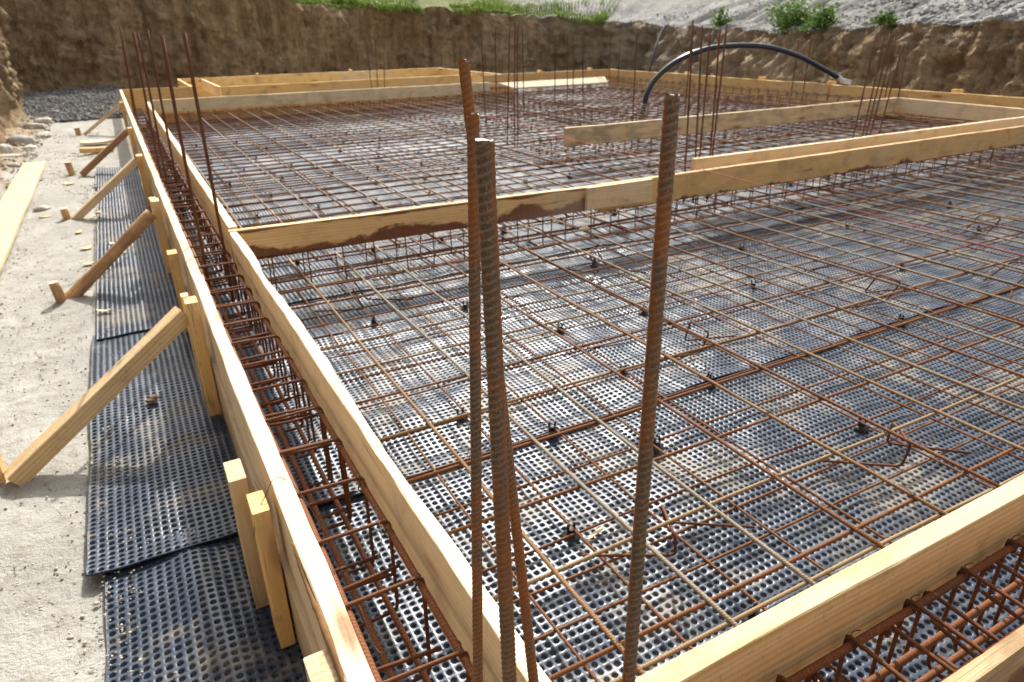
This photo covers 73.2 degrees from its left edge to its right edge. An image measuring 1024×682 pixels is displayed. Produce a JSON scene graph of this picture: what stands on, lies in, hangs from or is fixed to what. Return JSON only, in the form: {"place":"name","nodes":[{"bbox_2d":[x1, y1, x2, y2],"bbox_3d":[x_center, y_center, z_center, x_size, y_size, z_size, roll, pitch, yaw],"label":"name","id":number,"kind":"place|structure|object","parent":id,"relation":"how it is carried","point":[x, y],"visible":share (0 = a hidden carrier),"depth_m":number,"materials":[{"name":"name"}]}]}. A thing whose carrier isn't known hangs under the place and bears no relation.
{"place":"outdoors","nodes":[
{"label":"outdoors","id":0,"kind":"place"},
{"bbox_2d":[0,132,103,679],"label":"gravel","id":1,"kind":"structure","parent":0,"point":[81,616],"depth_m":3.31,"materials":[{"name":"gravel"}]},
{"bbox_2d":[20,85,126,122],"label":"gravel","id":2,"kind":"structure","parent":0,"point":[83,109],"depth_m":14.58,"materials":[{"name":"gravel"}]},
{"bbox_2d":[291,0,618,25],"bbox_3d":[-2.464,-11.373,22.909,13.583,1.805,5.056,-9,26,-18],"label":"grass","id":3,"kind":"structure","parent":0,"point":[484,6],"depth_m":22.84,"materials":[{"name":"plant"}]},
{"bbox_2d":[0,80,998,681],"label":"ground","id":4,"kind":"structure","parent":0,"point":[34,646],"depth_m":2.93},
{"bbox_2d":[6,134,34,144],"bbox_3d":[-7.211,-2.925,10.099,0.378,0.198,0.272,-19,30,-34],"label":"stone","id":5,"kind":"object","parent":4,"relation":"on","point":[21,139],"visible":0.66,"depth_m":10.02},
{"bbox_2d":[0,161,45,274],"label":"loose plank","id":6,"kind":"object","parent":4,"relation":"on","point":[16,200],"visible":1,"depth_m":6.41,"materials":[{"name":"brown wood"}]},
{"bbox_2d":[0,114,53,189],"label":"gravel","id":7,"kind":"structure","parent":4,"relation":"on","point":[3,165],"depth_m":9.56,"materials":[{"name":"gravel"}]},
{"bbox_2d":[23,123,46,128],"bbox_3d":[-8.137,-3.643,11.745,0.284,0.153,0.398,15,29,31],"label":"stone","id":8,"kind":"object","parent":4,"relation":"on","point":[33,125],"visible":0.65,"depth_m":11.64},
{"bbox_2d":[48,280,66,303],"bbox_3d":[-2.707,-0.268,4.128,0.060,0.186,0.059,-20,30,-22],"label":"wooden stake","id":9,"kind":"object","parent":4,"relation":"on","point":[58,293],"visible":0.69,"depth_m":4.09,"materials":[{"name":"beige wood"}]},
{"bbox_2d":[79,139,111,144],"bbox_3d":[-6.009,-2.877,9.969,0.420,0.030,0.220,-19,32,-36],"label":"offcut","id":10,"kind":"object","parent":4,"relation":"on","point":[94,142],"visible":0.94,"depth_m":9.92,"materials":[{"name":"beige wood"}]},
{"bbox_2d":[3,306,188,486],"bbox_3d":[-1.549,0.195,2.610,0.072,0.070,0.825,22,65,41],"label":"timber brace","id":11,"kind":"object","parent":4,"relation":"on","point":[32,460],"visible":0.99,"depth_m":2.58,"materials":[{"name":"beige wood"}]},
{"bbox_2d":[79,147,113,152],"bbox_3d":[-5.624,-2.587,9.331,0.400,0.060,0.120,-13,26,-29],"label":"offcut","id":12,"kind":"object","parent":4,"relation":"on","point":[92,150],"visible":0.7,"depth_m":9.26,"materials":[{"name":"beige wood"}]},
{"bbox_2d":[83,104,119,135],"bbox_3d":[-6.545,-3.536,11.012,0.735,0.054,0.061,-42,33,-3],"label":"timber brace","id":13,"kind":"object","parent":4,"relation":"on","point":[103,118],"visible":0.99,"depth_m":10.99,"materials":[{"name":"brown wood"}]},
{"bbox_2d":[79,129,128,176],"bbox_3d":[-4.671,-2.155,7.903,0.710,0.067,0.068,-50,41,-10],"label":"timber brace","id":14,"kind":"object","parent":4,"relation":"on","point":[110,147],"visible":0.99,"depth_m":7.88,"materials":[{"name":"wood"}]},
{"bbox_2d":[71,158,138,218],"bbox_3d":[-3.554,-1.321,6.029,0.719,0.060,0.064,-50,42,-11],"label":"timber brace","id":15,"kind":"object","parent":4,"relation":"on","point":[96,198],"visible":0.98,"depth_m":6.01,"materials":[{"name":"brown wood"}]},
{"bbox_2d":[65,209,155,297],"bbox_3d":[-2.483,-0.529,4.270,0.080,0.081,0.712,27,75,46],"label":"timber brace","id":16,"kind":"object","parent":4,"relation":"on","point":[94,273],"visible":0.95,"depth_m":4.25,"materials":[{"name":"beige wood"}]},
{"bbox_2d":[90,185,176,679],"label":"gravel","id":17,"kind":"structure","parent":4,"relation":"on","point":[129,614],"depth_m":2.28,"materials":[{"name":"gravel"}]},
{"bbox_2d":[122,87,191,112],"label":"formwork board","id":18,"kind":"object","parent":4,"relation":"on","point":[179,93],"visible":0.38,"depth_m":13.68,"materials":[{"name":"beige wood"}]},
{"bbox_2d":[201,79,221,96],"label":"formwork board","id":19,"kind":"object","parent":4,"relation":"on","point":[212,88],"visible":0.91,"depth_m":14.78,"materials":[{"name":"brown wood"}]},
{"bbox_2d":[180,67,441,97],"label":"formwork board","id":20,"kind":"object","parent":4,"relation":"on","point":[298,78],"visible":0.42,"depth_m":17.61,"materials":[{"name":"beige wood"}]},
{"bbox_2d":[95,85,784,187],"bbox_3d":[-1.125,-4.173,12.680,11.466,0.042,7.723,-14,27,-26],"label":"dimpled membrane","id":21,"kind":"object","parent":4,"relation":"on","point":[104,175],"visible":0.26,"depth_m":9.91,"materials":[{"name":"black plastic"}]},
{"bbox_2d":[119,27,139,130],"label":"starter bar","id":22,"kind":"object","parent":21,"relation":"on","point":[129,76],"visible":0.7,"depth_m":7.96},
{"bbox_2d":[127,127,138,167],"bbox_3d":[-4.422,-2.258,8.077,0.050,0.465,0.123,-14,27,-26],"label":"formwork post","id":23,"kind":"object","parent":21,"relation":"on","point":[132,141],"visible":0.68,"depth_m":8.00,"materials":[{"name":"beige wood"}]},
{"bbox_2d":[130,108,472,681],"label":"rebar cage","id":24,"kind":"object","parent":21,"relation":"on","point":[460,652],"visible":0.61,"depth_m":2.19,"materials":[{"name":"brown metal"}]},
{"bbox_2d":[132,32,162,179],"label":"starter bar","id":25,"kind":"object","parent":24,"relation":"attached to","point":[145,97],"visible":0.73,"depth_m":5.51,"materials":[{"name":"metal"}]},
{"bbox_2d":[137,33,171,200],"bbox_3d":[-2.847,-1.702,5.524,0.022,1.402,0.019,-12,27,-26],"label":"starter bar","id":26,"kind":"object","parent":24,"relation":"attached to","point":[151,101],"visible":0.89,"depth_m":5.46,"materials":[{"name":"metal"}]},
{"bbox_2d":[146,29,184,216],"bbox_3d":[-2.753,-1.700,5.489,0.022,1.426,0.025,1,22,4],"label":"starter bar","id":27,"kind":"object","parent":24,"relation":"attached to","point":[161,101],"visible":0.88,"depth_m":5.43,"materials":[{"name":"metal"}]},
{"bbox_2d":[160,36,212,295],"bbox_3d":[-1.659,-0.812,3.547,0.021,1.385,0.019,-12,27,-26],"label":"starter bar","id":28,"kind":"object","parent":24,"relation":"attached to","point":[183,150],"visible":0.83,"depth_m":3.48,"materials":[{"name":"metal"}]},
{"bbox_2d":[182,32,234,300],"bbox_3d":[-1.577,-0.850,3.611,0.022,1.399,0.023,12,27,25],"label":"starter bar","id":29,"kind":"object","parent":24,"relation":"attached to","point":[205,148],"visible":0.94,"depth_m":3.56,"materials":[{"name":"metal"}]},
{"bbox_2d":[467,113,482,681],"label":"starter bar","id":30,"kind":"object","parent":24,"relation":"attached to","point":[473,134],"visible":0.96,"depth_m":0.95,"materials":[{"name":"metal"}]},
{"bbox_2d":[458,59,538,681],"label":"starter bar","id":31,"kind":"object","parent":24,"relation":"on","point":[514,509],"visible":0.49,"depth_m":1.04,"materials":[{"name":"metal"}]},
{"bbox_2d":[162,87,507,124],"bbox_3d":[-2.946,-4.438,12.907,6.750,0.292,0.253,-14,27,-26],"label":"rebar cage","id":32,"kind":"object","parent":21,"relation":"on","point":[499,88],"visible":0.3,"depth_m":12.70,"materials":[{"name":"metal"}]},
{"bbox_2d":[157,83,513,124],"bbox_3d":[-3.030,-4.531,13.090,6.901,0.405,0.045,-13,27,-25],"label":"formwork board","id":33,"kind":"object","parent":21,"relation":"on","point":[505,89],"visible":0.16,"depth_m":12.84,"materials":[{"name":"beige wood"}]},
{"bbox_2d":[220,74,473,95],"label":"formwork board","id":34,"kind":"object","parent":21,"relation":"on","point":[322,86],"visible":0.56,"depth_m":14.77,"materials":[{"name":"beige wood"}]},
{"bbox_2d":[484,69,607,82],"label":"formwork board","id":35,"kind":"object","parent":21,"relation":"on","point":[502,78],"visible":0.56,"depth_m":16.51,"materials":[{"name":"beige wood"}]},
{"bbox_2d":[492,76,611,93],"bbox_3d":[1.003,-6.053,16.315,3.200,0.282,0.233,-14,27,-26],"label":"rebar cage","id":36,"kind":"object","parent":21,"relation":"on","point":[553,87],"visible":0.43,"depth_m":16.30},
{"bbox_2d":[474,91,661,139],"bbox_3d":[0.688,-3.822,11.445,0.250,0.270,5.806,-14,27,-26],"label":"rebar cage","id":37,"kind":"object","parent":21,"relation":"on","point":[555,103],"visible":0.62,"depth_m":11.21,"materials":[{"name":"metal"}]},
{"bbox_2d":[152,89,1023,280],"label":"rebar mat","id":38,"kind":"object","parent":21,"relation":"on","point":[389,266],"visible":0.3,"depth_m":8.16,"materials":[{"name":"metal"}]},
{"bbox_2d":[517,24,518,145],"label":"starter bar","id":39,"kind":"object","parent":38,"relation":"on","point":[517,80],"visible":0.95,"depth_m":8.60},
{"bbox_2d":[256,145,1023,292],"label":"rebar cage","id":40,"kind":"object","parent":38,"relation":"on","point":[565,233],"visible":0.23,"depth_m":5.07,"materials":[{"name":"metal"}]},
{"bbox_2d":[228,184,599,258],"bbox_3d":[-0.477,-0.764,4.297,2.408,0.169,0.044,-12,27,-23],"label":"formwork board","id":41,"kind":"object","parent":40,"relation":"on","point":[270,240],"visible":0.88,"depth_m":4.17,"materials":[{"name":"brown wood"}]},
{"bbox_2d":[585,178,652,209],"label":"formwork board","id":42,"kind":"object","parent":41,"relation":"attached to","point":[619,194],"visible":1,"depth_m":4.78,"materials":[{"name":"brown wood"}]},
{"bbox_2d":[532,116,866,165],"bbox_3d":[2.741,-2.682,8.873,5.600,0.265,0.250,-14,27,-26],"label":"rebar cage","id":43,"kind":"object","parent":38,"relation":"on","point":[556,138],"visible":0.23,"depth_m":8.44,"materials":[{"name":"metal"}]},
{"bbox_2d":[696,28,711,202],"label":"starter bar","id":44,"kind":"object","parent":38,"relation":"on","point":[705,94],"visible":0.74,"depth_m":5.53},
{"bbox_2d":[602,76,971,124],"bbox_3d":[4.809,-4.536,12.845,0.253,0.282,10.400,-14,27,-26],"label":"rebar cage","id":45,"kind":"object","parent":38,"relation":"on","point":[760,89],"visible":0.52,"depth_m":12.95,"materials":[{"name":"metal"}]},
{"bbox_2d":[843,34,876,178],"bbox_3d":[3.274,-2.187,6.495,0.020,1.295,0.016,-10,26,-30],"label":"starter bar","id":46,"kind":"object","parent":38,"relation":"on","point":[864,88],"visible":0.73,"depth_m":6.42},
{"bbox_2d":[856,35,890,175],"bbox_3d":[3.449,-2.228,6.591,0.019,1.284,0.018,-9,25,-28],"label":"starter bar","id":47,"kind":"object","parent":38,"relation":"on","point":[877,87],"visible":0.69,"depth_m":6.51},
{"bbox_2d":[859,37,895,175],"bbox_3d":[3.490,-2.216,6.594,0.020,1.262,0.017,-7,25,-27],"label":"starter bar","id":48,"kind":"object","parent":38,"relation":"on","point":[881,89],"visible":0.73,"depth_m":6.52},
{"bbox_2d":[867,43,904,173],"bbox_3d":[3.599,-2.216,6.651,0.018,1.214,0.018,-6,24,-29],"label":"starter bar","id":49,"kind":"object","parent":38,"relation":"on","point":[890,91],"visible":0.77,"depth_m":6.58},
{"bbox_2d":[479,93,788,135],"bbox_3d":[2.226,-3.667,11.059,6.000,0.260,0.250,-14,27,-26],"label":"rebar cage","id":50,"kind":"object","parent":21,"relation":"on","point":[627,107],"visible":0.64,"depth_m":10.66,"materials":[{"name":"metal"}]},
{"bbox_2d":[639,43,851,116],"bbox_3d":[3.994,-4.418,11.640,3.742,1.142,0.094,-4,25,-7],"label":"hose","id":51,"kind":"object","parent":21,"relation":"on","point":[791,53],"visible":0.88,"depth_m":11.44,"materials":[{"name":"black"}]},
{"bbox_2d":[609,80,974,123],"bbox_3d":[5.305,-4.339,12.606,0.047,0.205,11.800,-14,27,-26],"label":"formwork board","id":52,"kind":"object","parent":21,"relation":"on","point":[751,94],"visible":0.23,"depth_m":13.26,"materials":[{"name":"beige wood"}]},
{"bbox_2d":[608,69,829,98],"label":"formwork board","id":53,"kind":"object","parent":52,"relation":"on","point":[809,87],"visible":0.8,"depth_m":13.85,"materials":[{"name":"beige wood"}]},
{"bbox_2d":[829,85,1023,108],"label":"formwork board","id":54,"kind":"object","parent":52,"relation":"on","point":[989,100],"visible":0.52,"depth_m":10.60,"materials":[{"name":"beige wood"}]},
{"bbox_2d":[438,68,496,82],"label":"formwork board","id":55,"kind":"object","parent":4,"relation":"on","point":[478,77],"visible":0.34,"depth_m":18.01,"materials":[{"name":"beige wood"}]},
{"bbox_2d":[85,168,1023,576],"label":"dimpled membrane","id":56,"kind":"object","parent":4,"relation":"on","point":[175,450],"visible":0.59,"depth_m":3.37,"materials":[{"name":"black plastic"}]},
{"bbox_2d":[166,249,187,331],"bbox_3d":[-1.735,-0.255,3.614,0.047,0.440,0.087,-14,27,-26],"label":"formwork post","id":57,"kind":"object","parent":56,"relation":"on","point":[175,268],"visible":0.6,"depth_m":3.54,"materials":[{"name":"beige wood"}]},
{"bbox_2d":[180,292,205,401],"bbox_3d":[-1.329,0.035,2.903,0.031,0.490,0.051,-14,27,-26],"label":"formwork post","id":58,"kind":"object","parent":56,"relation":"on","point":[183,295],"visible":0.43,"depth_m":2.87,"materials":[{"name":"brown wood"}]},
{"bbox_2d":[183,296,221,415],"bbox_3d":[-1.259,0.068,2.809,0.048,0.505,0.088,-14,27,-26],"label":"formwork post","id":59,"kind":"object","parent":56,"relation":"on","point":[201,351],"visible":1,"depth_m":2.76,"materials":[{"name":"beige wood"}]},
{"bbox_2d":[266,146,1023,681],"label":"rebar mat","id":60,"kind":"object","parent":56,"relation":"on","point":[607,607],"visible":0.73,"depth_m":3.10,"materials":[{"name":"metal"}]},
{"bbox_2d":[314,281,413,311],"bbox_3d":[-0.817,-0.264,3.838,0.538,0.163,0.200,-16,28,-29],"label":"bar chair","id":61,"kind":"object","parent":60,"relation":"on","point":[365,297],"visible":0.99,"depth_m":3.83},
{"bbox_2d":[229,232,550,681],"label":"formwork board","id":62,"kind":"object","parent":60,"relation":"on","point":[439,561],"visible":0.75,"depth_m":1.73,"materials":[{"name":"beige wood"}]},
{"bbox_2d":[635,474,1023,681],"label":"formwork board","id":63,"kind":"object","parent":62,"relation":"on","point":[797,632],"visible":0.81,"depth_m":1.37,"materials":[{"name":"beige wood"}]},
{"bbox_2d":[558,247,645,273],"bbox_3d":[0.568,-0.508,4.321,0.538,0.163,0.200,-1,25,-1],"label":"bar chair","id":64,"kind":"object","parent":60,"relation":"on","point":[592,249],"visible":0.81,"depth_m":4.35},
{"bbox_2d":[582,504,754,556],"bbox_3d":[0.487,0.541,2.024,0.538,0.163,0.200,-13,27,-24],"label":"bar chair","id":65,"kind":"object","parent":60,"relation":"on","point":[664,514],"visible":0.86,"depth_m":2.02,"materials":[{"name":"metal"}]},
{"bbox_2d":[664,321,735,359],"bbox_3d":[0.888,-0.030,3.260,0.538,0.163,0.200,-23,32,-39],"label":"bar chair","id":66,"kind":"object","parent":60,"relation":"on","point":[707,336],"visible":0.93,"depth_m":3.24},
{"bbox_2d":[597,125,1023,211],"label":"formwork board","id":67,"kind":"object","parent":60,"relation":"on","point":[695,183],"visible":0.96,"depth_m":5.77,"materials":[{"name":"brown wood"}]},
{"bbox_2d":[453,108,1023,255],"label":"marking string","id":68,"kind":"object","parent":67,"relation":"on","point":[789,192],"visible":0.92,"depth_m":4.52,"materials":[{"name":"red"}]},
{"bbox_2d":[846,274,904,308],"bbox_3d":[2.061,-0.305,3.821,0.200,0.163,0.538,20,32,38],"label":"bar chair","id":69,"kind":"object","parent":60,"relation":"on","point":[888,297],"visible":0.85,"depth_m":3.79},
{"bbox_2d":[819,422,969,466],"bbox_3d":[1.371,0.352,2.405,0.538,0.163,0.200,-9,26,-16],"label":"bar chair","id":70,"kind":"object","parent":60,"relation":"on","point":[909,445],"visible":0.83,"depth_m":2.43,"materials":[{"name":"metal"}]},
{"bbox_2d":[983,261,1023,299],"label":"bar chair","id":71,"kind":"object","parent":60,"relation":"on","point":[986,278],"visible":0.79,"depth_m":3.97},
{"bbox_2d":[96,116,1023,340],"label":"dimpled membrane","id":72,"kind":"object","parent":4,"relation":"on","point":[141,291],"visible":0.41,"depth_m":5.74,"materials":[{"name":"black plastic"}]},
{"bbox_2d":[135,154,151,205],"bbox_3d":[-3.326,-1.446,6.248,0.052,0.470,0.123,-14,27,-26],"label":"formwork post","id":73,"kind":"object","parent":72,"relation":"on","point":[143,175],"visible":0.81,"depth_m":6.18,"materials":[{"name":"beige wood"}]},
{"bbox_2d":[150,198,170,272],"bbox_3d":[-2.267,-0.672,4.482,0.048,0.495,0.112,-14,27,-26],"label":"formwork post","id":74,"kind":"object","parent":72,"relation":"on","point":[159,221],"visible":0.8,"depth_m":4.41,"materials":[{"name":"beige wood"}]},
{"bbox_2d":[144,164,319,657],"bbox_3d":[-1.846,-0.289,3.932,0.046,0.240,7.920,-14,27,-26],"label":"formwork board","id":75,"kind":"object","parent":72,"relation":"on","point":[305,635],"visible":0.25,"depth_m":2.05,"materials":[{"name":"brown wood"}]},
{"bbox_2d":[119,90,143,160],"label":"formwork board","id":76,"kind":"object","parent":75,"relation":"on","point":[136,132],"visible":0.88,"depth_m":8.67,"materials":[{"name":"brown wood"}]},
{"bbox_2d":[139,142,200,295],"bbox_3d":[-2.583,-1.059,5.085,0.051,0.216,4.815,-14,27,-26],"label":"formwork board","id":77,"kind":"object","parent":75,"relation":"on","point":[187,259],"visible":0.92,"depth_m":4.09,"materials":[{"name":"brown wood"}]},
{"bbox_2d":[192,275,374,681],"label":"formwork board","id":78,"kind":"object","parent":75,"relation":"on","point":[332,626],"visible":0.99,"depth_m":1.61,"materials":[{"name":"beige wood"}]},
{"bbox_2d":[942,625,1023,681],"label":"formwork board","id":79,"kind":"object","parent":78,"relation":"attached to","point":[1002,660],"visible":1,"depth_m":1.19,"materials":[{"name":"brown wood"}]},
{"bbox_2d":[507,25,509,143],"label":"starter bar","id":80,"kind":"object","parent":72,"relation":"on","point":[508,82],"visible":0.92,"depth_m":8.70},
{"bbox_2d":[514,23,515,145],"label":"starter bar","id":81,"kind":"object","parent":72,"relation":"on","point":[514,79],"visible":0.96,"depth_m":8.55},
{"bbox_2d":[682,20,693,203],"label":"starter bar","id":82,"kind":"object","parent":72,"relation":"on","point":[689,96],"visible":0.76,"depth_m":5.50,"materials":[{"name":"metal"}]},
{"bbox_2d":[692,26,702,202],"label":"starter bar","id":83,"kind":"object","parent":72,"relation":"on","point":[698,95],"visible":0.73,"depth_m":5.51,"materials":[{"name":"metal"}]},
{"bbox_2d":[708,24,727,195],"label":"starter bar","id":84,"kind":"object","parent":72,"relation":"on","point":[719,89],"visible":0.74,"depth_m":5.60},
{"bbox_2d":[853,36,884,176],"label":"starter bar","id":85,"kind":"object","parent":72,"relation":"on","point":[872,89],"visible":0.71,"depth_m":6.45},
{"bbox_2d":[104,288,1023,681],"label":"dimpled membrane","id":86,"kind":"object","parent":4,"relation":"on","point":[196,616],"visible":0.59,"depth_m":2.19,"materials":[{"name":"black plastic"}]},
{"bbox_2d":[223,459,268,608],"bbox_3d":[-0.713,0.526,1.868,0.048,0.425,0.102,-14,27,-26],"label":"formwork post","id":87,"kind":"object","parent":86,"relation":"on","point":[237,481],"visible":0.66,"depth_m":1.81,"materials":[{"name":"brown wood"}]},
{"bbox_2d":[246,490,295,648],"bbox_3d":[-0.605,0.581,1.738,0.040,0.430,0.091,-14,27,-26],"label":"formwork post","id":88,"kind":"object","parent":86,"relation":"on","point":[260,514],"visible":0.99,"depth_m":1.69,"materials":[{"name":"beige wood"}]},
{"bbox_2d":[303,648,339,681],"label":"formwork post","id":89,"kind":"object","parent":86,"relation":"on","point":[319,666],"visible":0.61,"depth_m":1.21,"materials":[{"name":"brown wood"}]},
{"bbox_2d":[561,521,579,541],"bbox_3d":[0.183,0.586,2.144,0.060,0.053,0.060,-14,27,-26],"label":"rebar spacer","id":90,"kind":"object","parent":86,"relation":"on","point":[569,530],"visible":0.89,"depth_m":2.14,"materials":[{"name":"black plastic"}]},
{"bbox_2d":[622,94,680,681],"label":"starter bar","id":91,"kind":"object","parent":86,"relation":"on","point":[666,173],"visible":1,"depth_m":0.74,"materials":[{"name":"metal"}]},
{"bbox_2d":[775,534,1023,681],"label":"rebar cage","id":92,"kind":"object","parent":86,"relation":"on","point":[851,643],"visible":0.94,"depth_m":1.49,"materials":[{"name":"brown metal"}]},
{"bbox_2d":[474,138,516,681],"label":"starter bar","id":93,"kind":"object","parent":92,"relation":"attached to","point":[484,149],"visible":1,"depth_m":0.71,"materials":[{"name":"metal"}]},
{"bbox_2d":[159,81,1023,266],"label":"rebar mat","id":94,"kind":"object","parent":4,"relation":"on","point":[610,85],"visible":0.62,"depth_m":8.62,"materials":[{"name":"metal"}]},
{"bbox_2d":[148,102,236,262],"bbox_3d":[-3.687,-2.126,7.477,0.058,0.226,8.860,-13,27,-25],"label":"formwork board","id":95,"kind":"object","parent":94,"relation":"on","point":[201,189],"visible":0.69,"depth_m":5.12,"materials":[{"name":"brown wood"}]},
{"bbox_2d":[150,82,489,112],"bbox_3d":[-3.168,-4.446,12.509,6.122,0.195,0.054,-13,27,-24],"label":"formwork board","id":96,"kind":"object","parent":94,"relation":"on","point":[208,103],"visible":0.91,"depth_m":12.30,"materials":[{"name":"brown wood"}]},
{"bbox_2d":[498,77,606,88],"bbox_3d":[0.896,-5.266,14.071,2.580,0.034,0.216,-14,56,-26],"label":"loose plank","id":97,"kind":"object","parent":94,"relation":"on","point":[562,82],"visible":0.93,"depth_m":14.03,"materials":[{"name":"beige wood"}]},
{"bbox_2d":[706,26,720,201],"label":"starter bar","id":98,"kind":"object","parent":94,"relation":"on","point":[714,94],"visible":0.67,"depth_m":5.55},
{"bbox_2d":[563,97,897,146],"bbox_3d":[3.028,-2.792,8.659,5.595,0.199,0.049,-13,27,-25],"label":"formwork board","id":99,"kind":"object","parent":94,"relation":"on","point":[606,133],"visible":0.89,"depth_m":8.45,"materials":[{"name":"beige wood"}]},
{"bbox_2d":[690,116,1023,170],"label":"formwork board","id":100,"kind":"object","parent":94,"relation":"on","point":[715,161],"visible":0.56,"depth_m":6.39,"materials":[{"name":"brown wood"}]},
{"bbox_2d":[896,98,1023,120],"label":"formwork board","id":101,"kind":"object","parent":94,"relation":"on","point":[974,112],"visible":0.91,"depth_m":9.09,"materials":[{"name":"brown wood"}]},
{"bbox_2d":[0,0,1023,143],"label":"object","id":102,"kind":"structure","parent":0,"point":[46,45],"depth_m":18.76,"materials":[{"name":"soil"}]},
{"bbox_2d":[760,0,820,36],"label":"weed plant","id":103,"kind":"object","parent":102,"relation":"on","point":[787,17],"visible":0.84,"depth_m":15.35,"materials":[{"name":"green plant"}]},
{"bbox_2d":[528,0,1023,33],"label":"gravel slope terrain","id":104,"kind":"structure","parent":0,"point":[674,9],"depth_m":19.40,"materials":[{"name":"gravel"}]},
{"bbox_2d":[710,6,733,26],"bbox_3d":[5.764,-8.844,18.828,0.586,0.685,0.803,19,31,37],"label":"weed plant","id":105,"kind":"object","parent":104,"relation":"on","point":[720,21],"visible":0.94,"depth_m":18.79,"materials":[{"name":"green plant"}]},
{"bbox_2d":[798,0,844,32],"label":"weed plant","id":106,"kind":"object","parent":104,"relation":"on","point":[824,18],"visible":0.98,"depth_m":14.44,"materials":[{"name":"green plant"}]},
{"bbox_2d":[868,9,900,28],"bbox_3d":[7.125,-6.151,13.185,0.605,0.384,0.608,7,26,16],"label":"weed plant","id":107,"kind":"object","parent":104,"relation":"on","point":[888,16],"visible":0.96,"depth_m":13.06,"materials":[{"name":"green plant"}]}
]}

